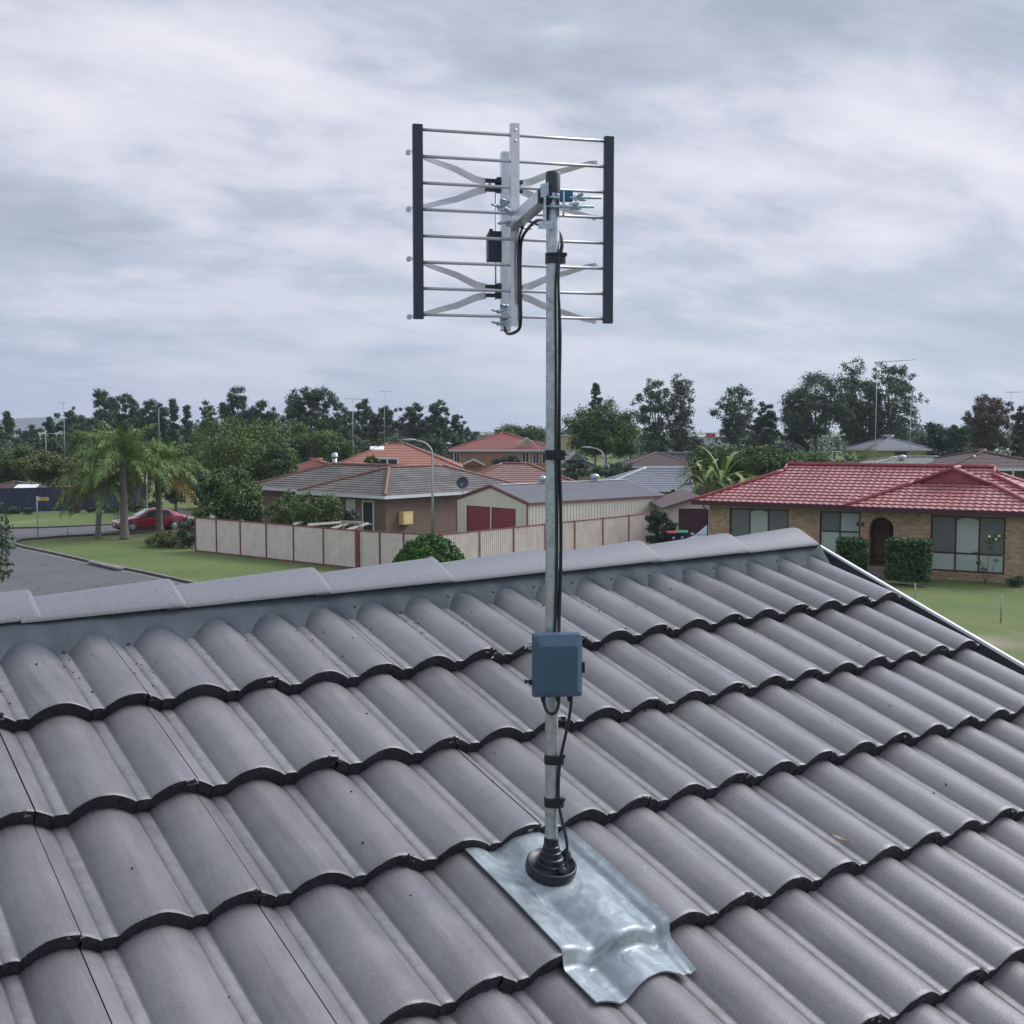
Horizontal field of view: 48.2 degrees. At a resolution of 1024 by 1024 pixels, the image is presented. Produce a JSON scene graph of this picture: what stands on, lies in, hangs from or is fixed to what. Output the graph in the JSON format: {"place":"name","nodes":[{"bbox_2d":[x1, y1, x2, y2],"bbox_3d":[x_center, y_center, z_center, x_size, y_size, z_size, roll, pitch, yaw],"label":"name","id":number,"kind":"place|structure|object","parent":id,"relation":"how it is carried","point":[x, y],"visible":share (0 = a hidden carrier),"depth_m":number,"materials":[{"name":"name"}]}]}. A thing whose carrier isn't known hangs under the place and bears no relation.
{"place":"outdoors","nodes":[
{"label":"outdoors","id":0,"kind":"place"},
{"bbox_2d":[0,520,243,541],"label":"side road","id":1,"kind":"structure","parent":0,"point":[23,533],"depth_m":73.15,"materials":[{"name":"grey asphalt"}]},
{"bbox_2d":[112,507,187,531],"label":"parked car","id":2,"kind":"object","parent":1,"relation":"on","point":[140,521],"visible":0.68,"depth_m":73.15,"materials":[{"name":"red paint"}]},
{"bbox_2d":[0,418,491,432],"bbox_3d":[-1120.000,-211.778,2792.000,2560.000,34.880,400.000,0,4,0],"label":"hills","id":3,"kind":"structure","parent":0,"point":[22,424],"depth_m":2658.21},
{"bbox_2d":[0,432,1023,662],"bbox_3d":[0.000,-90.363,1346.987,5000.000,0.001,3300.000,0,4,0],"label":"ground","id":4,"kind":"structure","parent":0,"point":[135,551],"depth_m":54.13,"materials":[{"name":"green plant"}]},
{"bbox_2d":[0,501,16,582],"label":"roadside tree","id":5,"kind":"object","parent":4,"relation":"on","point":[6,547],"visible":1,"depth_m":27.52,"materials":[{"name":"green plant"}]},
{"bbox_2d":[0,410,22,446],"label":"tree","id":6,"kind":"object","parent":4,"relation":"on","point":[8,421],"visible":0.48,"depth_m":149.28,"materials":[{"name":"green plant"}]},
{"bbox_2d":[0,442,42,482],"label":"tree","id":7,"kind":"object","parent":4,"relation":"on","point":[14,454],"visible":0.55,"depth_m":103.14,"materials":[{"name":"green plant"}]},
{"bbox_2d":[14,424,44,447],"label":"tree","id":8,"kind":"object","parent":4,"relation":"on","point":[32,436],"visible":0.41,"depth_m":163.94,"materials":[{"name":"green plant"}]},
{"bbox_2d":[7,450,81,486],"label":"tree","id":9,"kind":"object","parent":4,"relation":"on","point":[46,467],"visible":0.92,"depth_m":91.90,"materials":[{"name":"green plant"}]},
{"bbox_2d":[36,435,88,486],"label":"tree","id":10,"kind":"object","parent":4,"relation":"on","point":[56,446],"visible":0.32,"depth_m":126.50,"materials":[{"name":"green plant"}]},
{"bbox_2d":[51,407,84,444],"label":"tree","id":11,"kind":"object","parent":4,"relation":"on","point":[65,423],"visible":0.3,"depth_m":148.79,"materials":[{"name":"green plant"}]},
{"bbox_2d":[0,484,142,512],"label":"navy fence","id":12,"kind":"object","parent":4,"relation":"on","point":[22,498],"visible":0.51,"depth_m":89.84,"materials":[{"name":"blue metal"}]},
{"bbox_2d":[60,429,110,467],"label":"tree","id":13,"kind":"object","parent":4,"relation":"on","point":[76,439],"visible":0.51,"depth_m":110.35,"materials":[{"name":"green plant"}]},
{"bbox_2d":[66,416,107,433],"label":"tree","id":14,"kind":"object","parent":4,"relation":"on","point":[79,424],"visible":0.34,"depth_m":139.00,"materials":[{"name":"green plant"}]},
{"bbox_2d":[49,457,153,537],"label":"palm tree","id":15,"kind":"object","parent":4,"relation":"on","point":[112,485],"visible":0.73,"depth_m":68.31,"materials":[{"name":"green plant"}]},
{"bbox_2d":[8,530,195,583],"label":"kerb","id":16,"kind":"structure","parent":4,"relation":"on","point":[125,569],"depth_m":58.57,"materials":[{"name":"grey concrete"}]},
{"bbox_2d":[85,388,126,448],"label":"tree","id":17,"kind":"object","parent":4,"relation":"on","point":[104,401],"visible":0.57,"depth_m":153.56,"materials":[{"name":"green plant"}]},
{"bbox_2d":[62,419,179,539],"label":"palm tree","id":18,"kind":"object","parent":4,"relation":"on","point":[123,446],"visible":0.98,"depth_m":67.37,"materials":[{"name":"green plant"}]},
{"bbox_2d":[114,392,141,460],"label":"tree","id":19,"kind":"object","parent":4,"relation":"on","point":[124,419],"visible":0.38,"depth_m":156.74,"materials":[{"name":"green plant"}]},
{"bbox_2d":[129,398,161,444],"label":"tree","id":20,"kind":"object","parent":4,"relation":"on","point":[141,421],"visible":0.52,"depth_m":149.06,"materials":[{"name":"green plant"}]},
{"bbox_2d":[153,402,170,444],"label":"tree","id":21,"kind":"object","parent":4,"relation":"on","point":[165,412],"visible":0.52,"depth_m":150.97,"materials":[{"name":"green plant"}]},
{"bbox_2d":[115,431,209,533],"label":"palm tree","id":22,"kind":"object","parent":4,"relation":"on","point":[175,464],"visible":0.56,"depth_m":71.19,"materials":[{"name":"green plant"}]},
{"bbox_2d":[145,529,184,547],"bbox_3d":[-19.282,1.440,63.739,2.296,0.996,2.249,2,4,21],"label":"shrub","id":23,"kind":"object","parent":4,"relation":"on","point":[160,538],"visible":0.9,"depth_m":63.27,"materials":[{"name":"green plant"}]},
{"bbox_2d":[164,397,180,460],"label":"tree","id":24,"kind":"object","parent":4,"relation":"on","point":[172,433],"visible":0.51,"depth_m":149.35,"materials":[{"name":"green plant"}]},
{"bbox_2d":[152,463,193,510],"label":"tree","id":25,"kind":"object","parent":4,"relation":"on","point":[171,497],"visible":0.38,"depth_m":85.43,"materials":[{"name":"green plant"}]},
{"bbox_2d":[177,541,194,548],"bbox_3d":[-17.754,1.927,63.650,1.595,0.001,7.376,-2,5,-25],"label":"garden bed","id":26,"kind":"object","parent":4,"relation":"on","point":[192,547],"visible":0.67,"depth_m":63.20,"materials":[{"name":"soil"}]},
{"bbox_2d":[176,518,194,547],"bbox_3d":[-17.713,1.151,62.982,1.326,1.631,1.278,0,4,0],"label":"shrub","id":27,"kind":"object","parent":26,"relation":"on","point":[189,538],"visible":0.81,"depth_m":62.72,"materials":[{"name":"green plant"}]},
{"bbox_2d":[179,404,195,461],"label":"tree","id":28,"kind":"object","parent":4,"relation":"on","point":[187,413],"visible":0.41,"depth_m":149.23,"materials":[{"name":"green plant"}]},
{"bbox_2d":[197,398,218,443],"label":"tree","id":29,"kind":"object","parent":4,"relation":"on","point":[208,409],"visible":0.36,"depth_m":149.17,"materials":[{"name":"green plant"}]},
{"bbox_2d":[188,464,266,521],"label":"bush","id":30,"kind":"object","parent":4,"relation":"on","point":[232,493],"visible":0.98,"depth_m":66.17,"materials":[{"name":"green plant"}]},
{"bbox_2d":[217,385,254,440],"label":"tree","id":31,"kind":"object","parent":4,"relation":"on","point":[225,411],"visible":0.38,"depth_m":139.09,"materials":[{"name":"green plant"}]},
{"bbox_2d":[172,410,301,504],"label":"tree","id":32,"kind":"object","parent":4,"relation":"on","point":[248,455],"visible":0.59,"depth_m":90.14,"materials":[{"name":"green plant"}]},
{"bbox_2d":[241,399,285,436],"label":"tree","id":33,"kind":"object","parent":4,"relation":"on","point":[261,405],"visible":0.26,"depth_m":138.66,"materials":[{"name":"green plant"}]},
{"bbox_2d":[264,441,298,478],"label":"tree","id":34,"kind":"object","parent":4,"relation":"on","point":[279,465],"visible":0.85,"depth_m":89.44,"materials":[{"name":"green plant"}]},
{"bbox_2d":[263,489,301,524],"bbox_3d":[-12.719,-0.188,65.194,2.351,2.198,2.363,2,4,24],"label":"shrub","id":35,"kind":"object","parent":4,"relation":"on","point":[282,515],"visible":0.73,"depth_m":64.85,"materials":[{"name":"green plant"}]},
{"bbox_2d":[277,385,347,456],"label":"tree","id":36,"kind":"object","parent":4,"relation":"on","point":[312,398],"visible":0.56,"depth_m":133.51,"materials":[{"name":"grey plant"}]},
{"bbox_2d":[285,418,342,461],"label":"tree","id":37,"kind":"object","parent":4,"relation":"on","point":[316,441],"visible":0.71,"depth_m":110.93,"materials":[{"name":"green plant"}]},
{"bbox_2d":[194,517,440,567],"bbox_3d":[-10.275,1.562,56.060,17.122,1.850,0.733,3,5,36],"label":"corner fence","id":38,"kind":"object","parent":4,"relation":"on","point":[346,548],"visible":0.8,"depth_m":56.04,"materials":[{"name":"beige metal"}]},
{"bbox_2d":[288,492,346,527],"bbox_3d":[-10.746,0.041,63.202,3.251,2.346,3.394,0,4,0],"label":"shrub","id":39,"kind":"object","parent":4,"relation":"on","point":[329,512],"visible":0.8,"depth_m":62.49,"materials":[{"name":"green plant"}]},
{"bbox_2d":[293,519,368,529],"bbox_3d":[-9.690,1.282,61.264,3.725,1.712,5.662,1,4,7],"label":"pergola","id":40,"kind":"object","parent":4,"relation":"on","point":[361,524],"visible":0.63,"depth_m":60.80,"materials":[{"name":"white wood"}]},
{"bbox_2d":[324,440,361,462],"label":"tree","id":41,"kind":"object","parent":4,"relation":"on","point":[348,448],"visible":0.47,"depth_m":99.10,"materials":[{"name":"green plant"}]},
{"bbox_2d":[341,398,383,445],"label":"tree","id":42,"kind":"object","parent":4,"relation":"on","point":[366,413],"visible":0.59,"depth_m":148.73,"materials":[{"name":"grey plant"}]},
{"bbox_2d":[255,452,515,533],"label":"weathered house","id":43,"kind":"structure","parent":4,"relation":"on","point":[388,497],"depth_m":71.56,"materials":[{"name":"grey tile"}]},
{"bbox_2d":[362,500,373,530],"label":"window","id":44,"kind":"structure","parent":43,"relation":"in","point":[367,506],"depth_m":68.86,"materials":[{"name":"grey glass"}]},
{"bbox_2d":[367,405,407,444],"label":"tree","id":45,"kind":"object","parent":4,"relation":"on","point":[395,425],"visible":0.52,"depth_m":148.77,"materials":[{"name":"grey plant"}]},
{"bbox_2d":[339,442,463,468],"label":"orange tiled house","id":46,"kind":"structure","parent":4,"relation":"on","point":[397,453],"depth_m":97.74,"materials":[{"name":"tile"}]},
{"bbox_2d":[374,431,438,454],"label":"tree","id":47,"kind":"object","parent":4,"relation":"on","point":[392,437],"visible":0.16,"depth_m":131.86,"materials":[{"name":"green plant"}]},
{"bbox_2d":[397,402,429,444],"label":"tree","id":48,"kind":"object","parent":4,"relation":"on","point":[411,415],"visible":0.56,"depth_m":150.80,"materials":[{"name":"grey plant"}]},
{"bbox_2d":[392,533,465,562],"bbox_3d":[-3.326,2.030,46.257,3.510,2.400,3.494,0,4,0],"label":"dome bush","id":49,"kind":"object","parent":4,"relation":"on","point":[422,545],"visible":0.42,"depth_m":45.56,"materials":[{"name":"green plant"}]},
{"bbox_2d":[415,434,451,459],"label":"tree","id":50,"kind":"object","parent":4,"relation":"on","point":[435,444],"visible":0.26,"depth_m":133.96,"materials":[{"name":"green plant"}]},
{"bbox_2d":[419,399,458,458],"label":"tree","id":51,"kind":"object","parent":4,"relation":"on","point":[436,410],"visible":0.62,"depth_m":148.78,"materials":[{"name":"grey plant"}]},
{"bbox_2d":[448,414,466,458],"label":"tree","id":52,"kind":"object","parent":4,"relation":"on","point":[457,426],"visible":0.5,"depth_m":154.31,"materials":[{"name":"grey plant"}]},
{"bbox_2d":[449,432,545,471],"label":"two storey house","id":53,"kind":"structure","parent":4,"relation":"on","point":[477,455],"depth_m":118.40,"materials":[{"name":"orange tile"}]},
{"bbox_2d":[0,414,1021,460],"bbox_3d":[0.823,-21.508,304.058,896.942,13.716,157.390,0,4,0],"label":"distant woodland","id":54,"kind":"object","parent":4,"relation":"on","point":[826,448],"visible":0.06,"depth_m":265.61,"materials":[{"name":"green plant"}]},
{"bbox_2d":[0,528,1023,1023],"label":"tiled roof","id":55,"kind":"structure","parent":4,"relation":"on","point":[722,776],"depth_m":2.45,"materials":[{"name":"paint"}]},
{"bbox_2d":[525,170,576,886],"bbox_3d":[0.075,0.059,2.158,0.100,1.375,0.100,0,4,0],"label":"antenna mast","id":56,"kind":"object","parent":55,"relation":"on","point":[544,865],"visible":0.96,"depth_m":2.15,"materials":[{"name":"metal"}]},
{"bbox_2d":[405,123,613,331],"bbox_3d":[0.035,-0.593,2.297,0.434,0.422,0.480,-1,4,-14],"label":"television antenna","id":57,"kind":"object","parent":56,"relation":"attached to","point":[509,187],"visible":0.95,"depth_m":2.42,"materials":[{"name":"grey metal"}]},
{"bbox_2d":[504,219,563,631],"bbox_3d":[0.040,-0.180,2.326,0.019,0.804,0.421,-1,4,-14],"label":"coaxial cable","id":58,"kind":"object","parent":57,"relation":"attached to","point":[559,423],"visible":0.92,"depth_m":2.15,"materials":[{"name":"black plastic"}]},
{"bbox_2d":[517,220,559,631],"bbox_3d":[0.050,-0.185,2.275,0.016,0.819,0.313,-1,4,-12],"label":"power lead","id":59,"kind":"object","parent":56,"relation":"attached to","point":[556,471],"visible":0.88,"depth_m":2.14,"materials":[{"name":"black rubber"}]},
{"bbox_2d":[524,632,584,701],"bbox_3d":[0.080,0.292,2.146,0.112,0.132,0.041,0,4,-6],"label":"junction box","id":60,"kind":"object","parent":56,"relation":"attached to","point":[558,666],"visible":1,"depth_m":2.13,"materials":[{"name":"blue plastic"}]},
{"bbox_2d":[557,696,572,866],"bbox_3d":[0.101,0.506,2.174,0.017,0.336,0.038,-3,5,-34],"label":"downlead cable","id":61,"kind":"object","parent":60,"relation":"hanging from","point":[558,782],"visible":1,"depth_m":2.18,"materials":[{"name":"black plastic"}]},
{"bbox_2d":[465,826,696,1003],"bbox_3d":[0.124,0.745,2.150,0.255,0.167,0.417,-3,5,-35],"label":"roof flashing","id":62,"kind":"object","parent":55,"relation":"on","point":[601,922],"visible":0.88,"depth_m":2.10,"materials":[{"name":"silver metal"}]},
{"bbox_2d":[481,421,545,441],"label":"tree","id":63,"kind":"object","parent":4,"relation":"on","point":[534,433],"visible":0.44,"depth_m":133.54,"materials":[{"name":"green plant"}]},
{"bbox_2d":[475,462,574,482],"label":"pink roofed house","id":64,"kind":"structure","parent":4,"relation":"on","point":[522,472],"depth_m":82.84,"materials":[{"name":"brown tile"}]},
{"bbox_2d":[441,513,655,561],"bbox_3d":[2.464,1.418,58.062,0.116,1.850,17.678,3,5,40],"label":"side fence","id":65,"kind":"object","parent":4,"relation":"on","point":[580,534],"visible":0.58,"depth_m":58.18,"materials":[{"name":"beige metal"}]},
{"bbox_2d":[454,474,664,532],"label":"garden shed","id":66,"kind":"structure","parent":4,"relation":"on","point":[490,506],"depth_m":65.98,"materials":[{"name":"beige metal"}]},
{"bbox_2d":[467,505,489,530],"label":"roller door","id":67,"kind":"structure","parent":66,"relation":"in","point":[478,517],"depth_m":65.87,"materials":[{"name":"red metal"}]},
{"bbox_2d":[492,507,515,528],"bbox_3d":[-0.447,0.835,64.224,0.015,2.120,2.050,-4,6,-42],"label":"roller door","id":68,"kind":"structure","parent":66,"relation":"in","point":[501,517],"depth_m":64.24,"materials":[{"name":"red metal"}]},
{"bbox_2d":[561,461,591,480],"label":"tree","id":69,"kind":"object","parent":4,"relation":"on","point":[571,471],"visible":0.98,"depth_m":99.44,"materials":[{"name":"green plant"}]},
{"bbox_2d":[561,452,597,480],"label":"gabled grey house","id":70,"kind":"structure","parent":4,"relation":"on","point":[571,457],"depth_m":105.79,"materials":[{"name":"stone"}]},
{"bbox_2d":[561,396,645,477],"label":"tree","id":71,"kind":"object","parent":4,"relation":"on","point":[620,433],"visible":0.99,"depth_m":102.22,"materials":[{"name":"green plant"}]},
{"bbox_2d":[590,461,633,477],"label":"tree","id":72,"kind":"object","parent":4,"relation":"on","point":[612,469],"visible":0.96,"depth_m":95.27,"materials":[{"name":"green plant"}]},
{"bbox_2d":[602,466,693,494],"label":"slate roofed house","id":73,"kind":"structure","parent":4,"relation":"on","point":[662,479],"depth_m":85.93,"materials":[{"name":"grey metal"}]},
{"bbox_2d":[630,378,684,454],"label":"tree","id":74,"kind":"object","parent":4,"relation":"on","point":[655,429],"visible":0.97,"depth_m":137.15,"materials":[{"name":"green plant"}]},
{"bbox_2d":[614,451,717,494],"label":"dark brown house","id":75,"kind":"structure","parent":4,"relation":"on","point":[656,458],"depth_m":119.10,"materials":[{"name":"tile"}]},
{"bbox_2d":[650,489,708,537],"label":"cream garage","id":76,"kind":"structure","parent":4,"relation":"on","point":[680,510],"depth_m":64.25,"materials":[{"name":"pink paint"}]},
{"bbox_2d":[678,509,706,537],"bbox_3d":[10.144,0.849,64.272,1.621,2.085,0.012,0,4,0],"label":"garage door","id":77,"kind":"structure","parent":76,"relation":"in","point":[692,520],"depth_m":64.25,"materials":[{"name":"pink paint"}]},
{"bbox_2d":[666,373,697,451],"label":"tree","id":78,"kind":"object","parent":4,"relation":"on","point":[679,389],"visible":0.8,"depth_m":139.09,"materials":[{"name":"green plant"}]},
{"bbox_2d":[676,459,733,492],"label":"banana plant","id":79,"kind":"object","parent":4,"relation":"on","point":[707,481],"visible":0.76,"depth_m":73.73,"materials":[{"name":"green plant"}]},
{"bbox_2d":[680,446,761,488],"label":"banana plant","id":80,"kind":"object","parent":4,"relation":"on","point":[721,473],"visible":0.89,"depth_m":72.69,"materials":[{"name":"green plant"}]},
{"bbox_2d":[680,441,767,490],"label":"tree","id":81,"kind":"object","parent":4,"relation":"on","point":[718,453],"visible":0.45,"depth_m":86.75,"materials":[{"name":"green plant"}]},
{"bbox_2d":[707,383,765,449],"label":"tree","id":82,"kind":"object","parent":4,"relation":"on","point":[734,431],"visible":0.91,"depth_m":136.94,"materials":[{"name":"green plant"}]},
{"bbox_2d":[749,401,785,448],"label":"tree","id":83,"kind":"object","parent":4,"relation":"on","point":[769,419],"visible":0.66,"depth_m":140.99,"materials":[{"name":"green plant"}]},
{"bbox_2d":[737,442,805,478],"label":"tree","id":84,"kind":"object","parent":4,"relation":"on","point":[772,458],"visible":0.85,"depth_m":83.03,"materials":[{"name":"green plant"}]},
{"bbox_2d":[782,400,811,451],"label":"tree","id":85,"kind":"object","parent":4,"relation":"on","point":[793,437],"visible":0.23,"depth_m":137.36,"materials":[{"name":"green plant"}]},
{"bbox_2d":[782,449,830,468],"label":"tree","id":86,"kind":"object","parent":4,"relation":"on","point":[810,456],"visible":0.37,"depth_m":90.85,"materials":[{"name":"green plant"}]},
{"bbox_2d":[777,370,858,452],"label":"tree","id":87,"kind":"object","parent":4,"relation":"on","point":[839,412],"visible":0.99,"depth_m":132.74,"materials":[{"name":"green plant"}]},
{"bbox_2d":[835,536,869,571],"bbox_3d":[14.808,1.887,49.845,1.445,1.708,1.038,2,5,29],"label":"hedge","id":88,"kind":"object","parent":4,"relation":"on","point":[853,549],"visible":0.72,"depth_m":49.49,"materials":[{"name":"green plant"}]},
{"bbox_2d":[837,355,870,455],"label":"tree","id":89,"kind":"object","parent":4,"relation":"on","point":[850,429],"visible":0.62,"depth_m":139.02,"materials":[{"name":"green plant"}]},
{"bbox_2d":[848,361,929,441],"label":"tree","id":90,"kind":"object","parent":4,"relation":"on","point":[899,387],"visible":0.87,"depth_m":134.50,"materials":[{"name":"green plant"}]},
{"bbox_2d":[846,435,931,458],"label":"yellow brick house","id":91,"kind":"structure","parent":4,"relation":"on","point":[887,445],"depth_m":122.47,"materials":[{"name":"grey stone"}]},
{"bbox_2d":[845,455,938,463],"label":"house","id":92,"kind":"structure","parent":4,"relation":"on","point":[914,459],"depth_m":84.72,"materials":[{"name":"grey tile"}]},
{"bbox_2d":[883,536,933,582],"bbox_3d":[16.592,1.987,47.951,1.973,1.907,1.137,2,5,29],"label":"hedge","id":93,"kind":"object","parent":4,"relation":"on","point":[907,559],"visible":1,"depth_m":47.60,"materials":[{"name":"green plant"}]},
{"bbox_2d":[924,421,975,455],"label":"tree","id":94,"kind":"object","parent":4,"relation":"on","point":[953,440],"visible":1,"depth_m":110.94,"materials":[{"name":"green plant"}]},
{"bbox_2d":[926,449,1023,479],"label":"verandah house","id":95,"kind":"structure","parent":4,"relation":"on","point":[1010,465],"depth_m":80.05,"materials":[{"name":"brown tile"}]},
{"bbox_2d":[960,393,1016,451],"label":"tree","id":96,"kind":"object","parent":4,"relation":"on","point":[991,414],"visible":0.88,"depth_m":116.92,"materials":[{"name":"brown plant"}]},
{"bbox_2d":[998,405,1023,457],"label":"tree","id":97,"kind":"object","parent":4,"relation":"on","point":[1017,426],"visible":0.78,"depth_m":119.27,"materials":[{"name":"green plant"}]},
{"bbox_2d":[0,0,1023,431],"label":"sky","id":98,"kind":"structure","parent":0,"point":[200,199],"materials":[{"name":"grey"}]},
{"bbox_2d":[691,462,1023,582],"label":"brick house","id":99,"kind":"structure","parent":0,"point":[957,514],"depth_m":51.72,"materials":[{"name":"red tile"}]},
{"bbox_2d":[730,508,788,536],"bbox_3d":[11.759,0.737,54.505,2.876,1.809,0.060,2,5,29],"label":"window","id":100,"kind":"structure","parent":99,"relation":"in","point":[743,521],"depth_m":54.54,"materials":[{"name":"grey glass"}]},
{"bbox_2d":[820,511,860,552],"bbox_3d":[15.082,1.072,52.640,1.843,2.209,0.060,2,5,29],"label":"window","id":101,"kind":"structure","parent":99,"relation":"in","point":[833,524],"depth_m":52.70,"materials":[{"name":"grey glass"}]},
{"bbox_2d":[931,515,1005,574],"bbox_3d":[19.634,1.390,49.383,3.025,2.436,0.060,2,5,29],"label":"window","id":102,"kind":"structure","parent":99,"relation":"in","point":[955,538],"depth_m":49.38,"materials":[{"name":"grey glass"}]},
{"label":"lower driveway","id":103,"kind":"structure","parent":0,"visible":0},
{"bbox_2d":[644,508,677,543],"bbox_3d":[8.067,0.870,62.258,1.621,2.232,1.672,-3,5,-36],"label":"conifer shrub","id":104,"kind":"object","parent":103,"relation":"on","point":[656,519],"visible":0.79,"depth_m":61.96,"materials":[{"name":"green plant"}]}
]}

